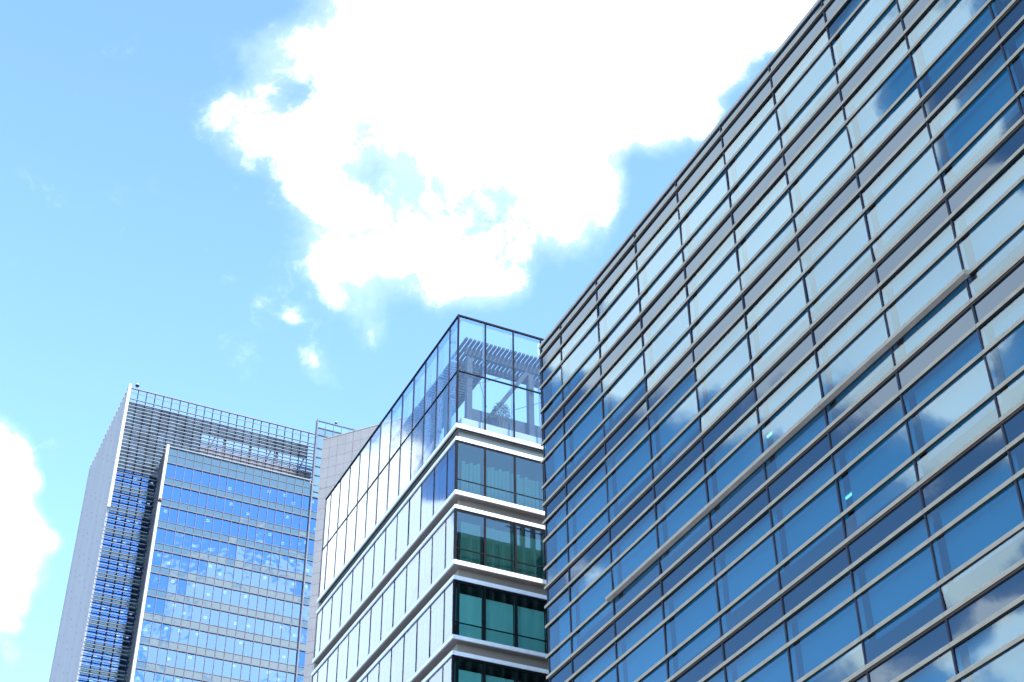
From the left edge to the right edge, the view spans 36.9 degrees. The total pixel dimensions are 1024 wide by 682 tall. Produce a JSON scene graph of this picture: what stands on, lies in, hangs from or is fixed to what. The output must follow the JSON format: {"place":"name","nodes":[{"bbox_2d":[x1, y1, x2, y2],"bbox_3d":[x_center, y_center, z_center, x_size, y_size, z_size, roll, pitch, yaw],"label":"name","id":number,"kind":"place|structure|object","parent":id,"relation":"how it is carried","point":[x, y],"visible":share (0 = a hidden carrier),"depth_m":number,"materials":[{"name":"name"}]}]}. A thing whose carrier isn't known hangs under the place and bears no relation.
{"place":"outdoors","nodes":[
{"label":"outdoors","id":0,"kind":"place"},
{"bbox_2d":[49,383,355,681],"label":"office tower","id":1,"kind":"structure","parent":0,"point":[201,571],"depth_m":255.23,"materials":[{"name":"grey metal"}]},
{"bbox_2d":[137,644,148,661],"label":"window","id":2,"kind":"structure","parent":1,"relation":"in","point":[143,649],"depth_m":238.26,"materials":[{"name":"blue glass"}]},
{"bbox_2d":[141,620,152,636],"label":"window","id":3,"kind":"structure","parent":1,"relation":"in","point":[146,625],"depth_m":240.83,"materials":[{"name":"blue glass"}]},
{"bbox_2d":[144,596,155,612],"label":"window","id":4,"kind":"structure","parent":1,"relation":"in","point":[150,601],"depth_m":243.43,"materials":[{"name":"blue glass"}]},
{"bbox_2d":[147,646,157,662],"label":"window","id":5,"kind":"structure","parent":1,"relation":"in","point":[153,651],"depth_m":238.84,"materials":[{"name":"blue glass"}]},
{"bbox_2d":[148,573,158,588],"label":"window","id":6,"kind":"structure","parent":1,"relation":"in","point":[154,578],"depth_m":245.94,"materials":[{"name":"blue glass"}]},
{"bbox_2d":[151,622,161,638],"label":"window","id":7,"kind":"structure","parent":1,"relation":"in","point":[156,629],"depth_m":241.39,"materials":[{"name":"blue glass"}]},
{"bbox_2d":[152,550,162,565],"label":"window","id":8,"kind":"structure","parent":1,"relation":"in","point":[157,555],"depth_m":248.54,"materials":[{"name":"blue glass"}]},
{"bbox_2d":[155,598,164,614],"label":"window","id":9,"kind":"structure","parent":1,"relation":"in","point":[160,603],"depth_m":243.97,"materials":[{"name":"blue glass"}]},
{"bbox_2d":[157,648,167,664],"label":"window","id":10,"kind":"structure","parent":1,"relation":"in","point":[162,654],"depth_m":239.36,"materials":[{"name":"blue glass"}]},
{"bbox_2d":[160,624,170,640],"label":"window","id":11,"kind":"structure","parent":1,"relation":"in","point":[165,634],"depth_m":241.89,"materials":[{"name":"blue glass"}]},
{"bbox_2d":[166,650,176,666],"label":"window","id":12,"kind":"structure","parent":1,"relation":"in","point":[171,659],"depth_m":239.83,"materials":[{"name":"blue glass"}]},
{"bbox_2d":[176,651,185,668],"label":"window","id":13,"kind":"structure","parent":1,"relation":"in","point":[181,657],"depth_m":240.36,"materials":[{"name":"blue glass"}]},
{"bbox_2d":[179,627,189,643],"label":"window","id":14,"kind":"structure","parent":1,"relation":"in","point":[184,635],"depth_m":242.96,"materials":[{"name":"blue glass"}]},
{"bbox_2d":[185,653,195,670],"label":"window","id":15,"kind":"structure","parent":1,"relation":"in","point":[190,661],"depth_m":240.92,"materials":[{"name":"blue glass"}]},
{"bbox_2d":[188,629,198,645],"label":"window","id":16,"kind":"structure","parent":1,"relation":"in","point":[193,639],"depth_m":243.49,"materials":[{"name":"blue glass"}]},
{"bbox_2d":[195,655,204,671],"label":"window","id":17,"kind":"structure","parent":1,"relation":"in","point":[199,666],"depth_m":241.45,"materials":[{"name":"blue glass"}]},
{"bbox_2d":[198,631,207,647],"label":"window","id":18,"kind":"structure","parent":1,"relation":"in","point":[202,642],"depth_m":244.03,"materials":[{"name":"blue glass"}]},
{"bbox_2d":[204,657,213,673],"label":"window","id":19,"kind":"structure","parent":1,"relation":"in","point":[209,662],"depth_m":241.95,"materials":[{"name":"blue glass"}]},
{"bbox_2d":[213,659,222,675],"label":"window","id":20,"kind":"structure","parent":1,"relation":"in","point":[218,665],"depth_m":242.45,"materials":[{"name":"blue glass"}]},
{"bbox_2d":[133,463,317,681],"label":"ribbon windows","id":21,"kind":"structure","parent":1,"relation":"in","point":[170,469],"depth_m":258.12,"materials":[{"name":"blue glass"}]},
{"bbox_2d":[241,664,250,680],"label":"window","id":22,"kind":"structure","parent":1,"relation":"in","point":[245,675],"depth_m":244.06,"materials":[{"name":"blue glass"}]},
{"bbox_2d":[303,416,440,681],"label":"granite building","id":23,"kind":"structure","parent":0,"point":[340,452],"depth_m":126.13,"materials":[{"name":"stone"}]},
{"bbox_2d":[0,0,816,681],"label":"sky","id":24,"kind":"structure","parent":0,"point":[275,211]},
{"bbox_2d":[311,314,550,681],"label":"corner office building","id":25,"kind":"structure","parent":0,"point":[440,576],"depth_m":86.07,"materials":[{"name":"metal"}]},
{"bbox_2d":[326,600,336,639],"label":"window","id":26,"kind":"structure","parent":25,"relation":"in","point":[335,603],"depth_m":98.21,"materials":[{"name":"glass"}]},
{"bbox_2d":[332,650,342,680],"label":"window","id":27,"kind":"structure","parent":25,"relation":"in","point":[341,654],"depth_m":94.49,"materials":[{"name":"glass"}]},
{"bbox_2d":[336,586,347,627],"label":"window","id":28,"kind":"structure","parent":25,"relation":"in","point":[345,591],"depth_m":96.95,"materials":[{"name":"glass"}]},
{"bbox_2d":[342,638,353,679],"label":"window","id":29,"kind":"structure","parent":25,"relation":"in","point":[352,641],"depth_m":92.98,"materials":[{"name":"glass"}]},
{"bbox_2d":[346,574,357,615],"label":"window","id":30,"kind":"structure","parent":25,"relation":"in","point":[356,577],"depth_m":95.66,"materials":[{"name":"glass"}]},
{"bbox_2d":[353,625,364,666],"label":"window","id":31,"kind":"structure","parent":25,"relation":"in","point":[356,648],"depth_m":91.70,"materials":[{"name":"glass"}]},
{"bbox_2d":[357,560,368,605],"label":"window","id":32,"kind":"structure","parent":25,"relation":"in","point":[359,598],"depth_m":94.29,"materials":[{"name":"glass"}]},
{"bbox_2d":[364,612,375,654],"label":"window","id":33,"kind":"structure","parent":25,"relation":"in","point":[366,648],"depth_m":90.39,"materials":[{"name":"glass"}]},
{"bbox_2d":[368,546,379,579],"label":"window","id":34,"kind":"structure","parent":25,"relation":"in","point":[377,551],"depth_m":93.27,"materials":[{"name":"glass"}]},
{"bbox_2d":[375,598,387,646],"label":"window","id":35,"kind":"structure","parent":25,"relation":"in","point":[378,625],"depth_m":89.02,"materials":[{"name":"glass"}]},
{"bbox_2d":[379,533,390,576],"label":"window","id":36,"kind":"structure","parent":25,"relation":"in","point":[382,546],"depth_m":91.77,"materials":[{"name":"glass"}]},
{"bbox_2d":[385,653,396,681],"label":"window","id":37,"kind":"structure","parent":25,"relation":"in","point":[387,671],"depth_m":85.32,"materials":[{"name":"glass"}]},
{"bbox_2d":[387,584,399,628],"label":"window","id":38,"kind":"structure","parent":25,"relation":"in","point":[390,605],"depth_m":87.81,"materials":[{"name":"glass"}]},
{"bbox_2d":[391,518,402,551],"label":"window","id":39,"kind":"structure","parent":25,"relation":"in","point":[393,540],"depth_m":90.66,"materials":[{"name":"glass"}]},
{"bbox_2d":[397,638,409,673],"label":"window","id":40,"kind":"structure","parent":25,"relation":"in","point":[400,652],"depth_m":84.13,"materials":[{"name":"glass"}]},
{"bbox_2d":[399,570,411,614],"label":"window","id":41,"kind":"structure","parent":25,"relation":"in","point":[403,584],"depth_m":86.52,"materials":[{"name":"glass"}]},
{"bbox_2d":[402,503,414,548],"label":"window","id":42,"kind":"structure","parent":25,"relation":"in","point":[405,519],"depth_m":89.18,"materials":[{"name":"glass"}]},
{"bbox_2d":[409,624,422,672],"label":"window","id":43,"kind":"structure","parent":25,"relation":"in","point":[420,632],"depth_m":82.60,"materials":[{"name":"glass"}]},
{"bbox_2d":[412,555,424,589],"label":"window","id":44,"kind":"structure","parent":25,"relation":"in","point":[415,570],"depth_m":85.42,"materials":[{"name":"glass"}]},
{"bbox_2d":[414,488,426,537],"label":"window","id":45,"kind":"structure","parent":25,"relation":"in","point":[417,504],"depth_m":87.79,"materials":[{"name":"glass"}]},
{"bbox_2d":[423,610,435,657],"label":"window","id":46,"kind":"structure","parent":25,"relation":"in","point":[427,623],"depth_m":81.30,"materials":[{"name":"glass"}]},
{"bbox_2d":[425,540,437,574],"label":"window","id":47,"kind":"structure","parent":25,"relation":"in","point":[428,555],"depth_m":84.15,"materials":[{"name":"glass"}]},
{"bbox_2d":[427,472,439,518],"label":"window","id":48,"kind":"structure","parent":25,"relation":"in","point":[430,488],"depth_m":86.57,"materials":[{"name":"glass"}]},
{"bbox_2d":[436,595,449,643],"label":"window","id":49,"kind":"structure","parent":25,"relation":"in","point":[440,609],"depth_m":80.00,"materials":[{"name":"glass"}]},
{"bbox_2d":[438,525,450,575],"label":"window","id":50,"kind":"structure","parent":25,"relation":"in","point":[441,560],"depth_m":82.56,"materials":[{"name":"glass"}]},
{"bbox_2d":[440,456,452,502],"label":"window","id":51,"kind":"structure","parent":25,"relation":"in","point":[443,472],"depth_m":85.26,"materials":[{"name":"glass"}]},
{"bbox_2d":[455,594,483,639],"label":"window","id":52,"kind":"structure","parent":25,"relation":"in","point":[469,622],"depth_m":78.61,"materials":[{"name":"green glass"}]},
{"bbox_2d":[459,670,480,681],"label":"window","id":53,"kind":"structure","parent":25,"relation":"in","point":[464,676],"depth_m":76.58,"materials":[{"name":"green glass"}]},
{"bbox_2d":[457,522,483,564],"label":"window","id":54,"kind":"structure","parent":25,"relation":"in","point":[470,533],"depth_m":81.22,"materials":[{"name":"green glass"}]},
{"bbox_2d":[458,461,483,494],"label":"window","id":55,"kind":"structure","parent":25,"relation":"in","point":[470,472],"depth_m":83.72,"materials":[{"name":"glass"}]},
{"bbox_2d":[486,467,513,502],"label":"window","id":56,"kind":"structure","parent":25,"relation":"in","point":[503,492],"depth_m":84.35,"materials":[{"name":"glass"}]},
{"bbox_2d":[486,527,514,572],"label":"window","id":57,"kind":"structure","parent":25,"relation":"in","point":[499,544],"depth_m":81.86,"materials":[{"name":"green glass"}]},
{"bbox_2d":[486,599,515,646],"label":"window","id":58,"kind":"structure","parent":25,"relation":"in","point":[499,616],"depth_m":79.18,"materials":[{"name":"green glass"}]},
{"bbox_2d":[490,401,512,428],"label":"roof shrub","id":59,"kind":"object","parent":25,"relation":"on","point":[499,406],"visible":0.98,"depth_m":89.83,"materials":[{"name":"green plant"}]},
{"bbox_2d":[516,474,543,510],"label":"window","id":60,"kind":"structure","parent":25,"relation":"in","point":[523,484],"depth_m":84.95,"materials":[{"name":"glass"}]},
{"bbox_2d":[514,606,546,652],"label":"window","id":61,"kind":"structure","parent":25,"relation":"in","point":[531,636],"depth_m":79.81,"materials":[{"name":"green glass"}]},
{"bbox_2d":[517,534,544,579],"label":"window","id":62,"kind":"structure","parent":25,"relation":"in","point":[530,551],"depth_m":82.48,"materials":[{"name":"green glass"}]},
{"bbox_2d":[538,0,1023,681],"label":"glass office building","id":63,"kind":"structure","parent":0,"point":[782,378],"depth_m":54.88,"materials":[{"name":"metal"}]},
{"bbox_2d":[552,351,567,406],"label":"window","id":64,"kind":"structure","parent":63,"relation":"in","point":[556,378],"depth_m":75.69,"materials":[{"name":"glass"}]},
{"bbox_2d":[554,424,570,482],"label":"window","id":65,"kind":"structure","parent":63,"relation":"in","point":[559,452],"depth_m":73.02,"materials":[{"name":"blue glass"}]},
{"bbox_2d":[556,503,573,572],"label":"window","id":66,"kind":"structure","parent":63,"relation":"in","point":[562,561],"depth_m":70.12,"materials":[{"name":"blue glass"}]},
{"bbox_2d":[559,588,576,663],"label":"window","id":67,"kind":"structure","parent":63,"relation":"in","point":[564,620],"depth_m":67.42,"materials":[{"name":"blue glass"}]},
{"bbox_2d":[569,308,604,388],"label":"window","id":68,"kind":"structure","parent":63,"relation":"in","point":[590,341],"depth_m":73.59,"materials":[{"name":"blue glass"}]},
{"bbox_2d":[572,381,609,464],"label":"window","id":69,"kind":"structure","parent":63,"relation":"in","point":[593,418],"depth_m":70.95,"materials":[{"name":"blue glass"}]},
{"bbox_2d":[575,462,614,552],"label":"window","id":70,"kind":"structure","parent":63,"relation":"in","point":[597,501],"depth_m":68.13,"materials":[{"name":"blue glass"}]},
{"bbox_2d":[579,549,619,637],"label":"window","id":71,"kind":"structure","parent":63,"relation":"in","point":[595,596],"depth_m":65.58,"materials":[{"name":"blue glass"}]},
{"bbox_2d":[582,643,623,681],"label":"window","id":72,"kind":"structure","parent":63,"relation":"in","point":[610,658],"depth_m":62.95,"materials":[{"name":"blue glass"}]},
{"bbox_2d":[606,261,644,347],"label":"window","id":73,"kind":"structure","parent":63,"relation":"in","point":[630,293],"depth_m":70.86,"materials":[{"name":"blue glass"}]},
{"bbox_2d":[610,336,650,420],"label":"window","id":74,"kind":"structure","parent":63,"relation":"in","point":[635,372],"depth_m":68.29,"materials":[{"name":"blue glass"}]},
{"bbox_2d":[615,417,657,506],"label":"window","id":75,"kind":"structure","parent":63,"relation":"in","point":[640,457],"depth_m":65.57,"materials":[{"name":"blue glass"}]},
{"bbox_2d":[620,506,664,595],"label":"window","id":76,"kind":"structure","parent":63,"relation":"in","point":[646,547],"depth_m":62.99,"materials":[{"name":"blue glass"}]},
{"bbox_2d":[626,603,673,681],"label":"window","id":77,"kind":"structure","parent":63,"relation":"in","point":[652,650],"depth_m":60.08,"materials":[{"name":"blue glass"}]},
{"bbox_2d":[645,209,687,301],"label":"window","id":78,"kind":"structure","parent":63,"relation":"in","point":[672,244],"depth_m":68.16,"materials":[{"name":"blue glass"}]},
{"bbox_2d":[651,286,696,378],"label":"window","id":79,"kind":"structure","parent":63,"relation":"in","point":[680,322],"depth_m":65.53,"materials":[{"name":"blue glass"}]},
{"bbox_2d":[658,369,705,464],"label":"window","id":80,"kind":"structure","parent":63,"relation":"in","point":[687,410],"depth_m":62.84,"materials":[{"name":"blue glass"}]},
{"bbox_2d":[665,460,715,556],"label":"window","id":81,"kind":"structure","parent":63,"relation":"in","point":[697,500],"depth_m":60.24,"materials":[{"name":"blue glass"}]},
{"bbox_2d":[673,559,727,668],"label":"window","id":82,"kind":"structure","parent":63,"relation":"in","point":[704,607],"depth_m":57.36,"materials":[{"name":"blue glass"}]},
{"bbox_2d":[688,155,734,248],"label":"window","id":83,"kind":"structure","parent":63,"relation":"in","point":[718,189],"depth_m":65.52,"materials":[{"name":"blue glass"}]},
{"bbox_2d":[696,233,745,332],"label":"window","id":84,"kind":"structure","parent":63,"relation":"in","point":[726,272],"depth_m":62.76,"materials":[{"name":"blue glass"}]},
{"bbox_2d":[705,316,757,416],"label":"window","id":85,"kind":"structure","parent":63,"relation":"in","point":[738,357],"depth_m":60.14,"materials":[{"name":"blue glass"}]},
{"bbox_2d":[714,409,769,508],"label":"window","id":86,"kind":"structure","parent":63,"relation":"in","point":[750,451],"depth_m":57.59,"materials":[{"name":"blue glass"}]},
{"bbox_2d":[725,511,784,613],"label":"window","id":87,"kind":"structure","parent":63,"relation":"in","point":[761,560],"depth_m":54.85,"materials":[{"name":"blue glass"}]},
{"bbox_2d":[733,95,785,196],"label":"window","id":88,"kind":"structure","parent":63,"relation":"in","point":[767,132],"depth_m":62.79,"materials":[{"name":"blue glass"}]},
{"bbox_2d":[737,623,798,681],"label":"window","id":89,"kind":"structure","parent":63,"relation":"in","point":[777,670],"depth_m":52.11,"materials":[{"name":"blue glass"}]},
{"bbox_2d":[744,173,799,273],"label":"window","id":90,"kind":"structure","parent":63,"relation":"in","point":[781,211],"depth_m":60.18,"materials":[{"name":"blue glass"}]},
{"bbox_2d":[755,259,813,360],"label":"window","id":91,"kind":"structure","parent":63,"relation":"in","point":[794,301],"depth_m":57.52,"materials":[{"name":"blue glass"}]},
{"bbox_2d":[768,354,832,470],"bbox_3d":[10.234,2.536,54.669,0.040,2.942,3.420,16,-41,-20],"label":"window","id":92,"kind":"structure","parent":63,"relation":"in","point":[809,396],"depth_m":54.69,"materials":[{"name":"blue glass"}]},
{"bbox_2d":[783,30,840,131],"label":"window","id":93,"kind":"structure","parent":63,"relation":"in","point":[824,64],"depth_m":60.20,"materials":[{"name":"blue glass"}]},
{"bbox_2d":[782,457,848,566],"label":"window","id":94,"kind":"structure","parent":63,"relation":"in","point":[824,508],"depth_m":52.16,"materials":[{"name":"blue glass"}]},
{"bbox_2d":[797,109,858,216],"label":"window","id":95,"kind":"structure","parent":63,"relation":"in","point":[839,147],"depth_m":57.45,"materials":[{"name":"blue glass"}]},
{"bbox_2d":[797,572,869,681],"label":"window","id":96,"kind":"structure","parent":63,"relation":"in","point":[842,628],"depth_m":49.46,"materials":[{"name":"blue glass"}]},
{"bbox_2d":[811,196,876,303],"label":"window","id":97,"kind":"structure","parent":63,"relation":"in","point":[856,238],"depth_m":54.84,"materials":[{"name":"blue glass"}]},
{"bbox_2d":[827,292,898,407],"bbox_3d":[11.867,0.309,52.083,0.040,2.612,3.420,16,-41,-20],"label":"window","id":98,"kind":"structure","parent":63,"relation":"in","point":[874,335],"depth_m":52.13,"materials":[{"name":"blue glass"}]},
{"bbox_2d":[838,0,903,71],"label":"window","id":99,"kind":"structure","parent":63,"relation":"in","point":[870,10],"depth_m":57.55,"materials":[{"name":"blue glass"}]},
{"bbox_2d":[845,398,923,526],"bbox_3d":[11.906,3.921,49.288,0.040,2.942,3.420,16,-41,-20],"label":"window","id":100,"kind":"structure","parent":63,"relation":"in","point":[894,450],"depth_m":49.28,"materials":[{"name":"blue glass"}]},
{"bbox_2d":[854,39,924,156],"bbox_3d":[13.430,-8.619,54.682,0.040,2.942,3.420,16,-41,-20],"label":"window","id":101,"kind":"structure","parent":63,"relation":"in","point":[901,79],"depth_m":54.69,"materials":[{"name":"blue glass"}]},
{"bbox_2d":[864,516,947,639],"bbox_3d":[11.941,7.244,46.717,0.040,2.542,3.420,16,-41,-20],"label":"window","id":102,"kind":"structure","parent":63,"relation":"in","point":[915,576],"depth_m":46.73,"materials":[{"name":"blue glass"}]},
{"bbox_2d":[872,126,947,244],"bbox_3d":[13.465,-5.268,52.089,0.040,2.612,3.420,16,-41,-20],"label":"window","id":103,"kind":"structure","parent":63,"relation":"in","point":[904,189],"depth_m":52.08,"materials":[{"name":"blue glass"}]},
{"bbox_2d":[892,223,975,354],"bbox_3d":[13.504,-1.657,49.295,0.040,2.942,3.420,16,-41,-20],"label":"window","id":104,"kind":"structure","parent":63,"relation":"in","point":[949,266],"depth_m":49.29,"materials":[{"name":"blue glass"}]},
{"bbox_2d":[909,650,965,681],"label":"window","id":105,"kind":"structure","parent":63,"relation":"in","point":[944,670],"depth_m":44.00,"materials":[{"name":"blue glass"}]},
{"bbox_2d":[918,0,997,85],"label":"window","id":106,"kind":"structure","parent":63,"relation":"in","point":[962,11],"depth_m":52.10,"materials":[{"name":"blue glass"}]},
{"bbox_2d":[915,331,1002,460],"bbox_3d":[13.539,1.694,46.702,0.040,2.612,3.420,16,-41,-20],"label":"window","id":107,"kind":"structure","parent":63,"relation":"in","point":[974,384],"depth_m":46.70,"materials":[{"name":"blue glass"}]},
{"bbox_2d":[939,454,1023,582],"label":"window","id":108,"kind":"structure","parent":63,"relation":"in","point":[1003,512],"depth_m":44.11,"materials":[{"name":"blue glass"}]},
{"bbox_2d":[940,48,1023,174],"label":"window","id":109,"kind":"structure","parent":63,"relation":"in","point":[1000,91],"depth_m":49.38,"materials":[{"name":"blue glass"}]},
{"bbox_2d":[965,160,1023,278],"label":"window","id":110,"kind":"structure","parent":63,"relation":"in","point":[1009,214],"depth_m":47.04,"materials":[{"name":"blue glass"}]},
{"bbox_2d":[967,608,1023,681],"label":"window","id":111,"kind":"structure","parent":63,"relation":"in","point":[1008,667],"depth_m":41.97,"materials":[{"name":"blue glass"}]},
{"bbox_2d":[993,298,1023,390],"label":"window","id":112,"kind":"structure","parent":63,"relation":"in","point":[1011,350],"depth_m":44.98,"materials":[{"name":"blue glass"}]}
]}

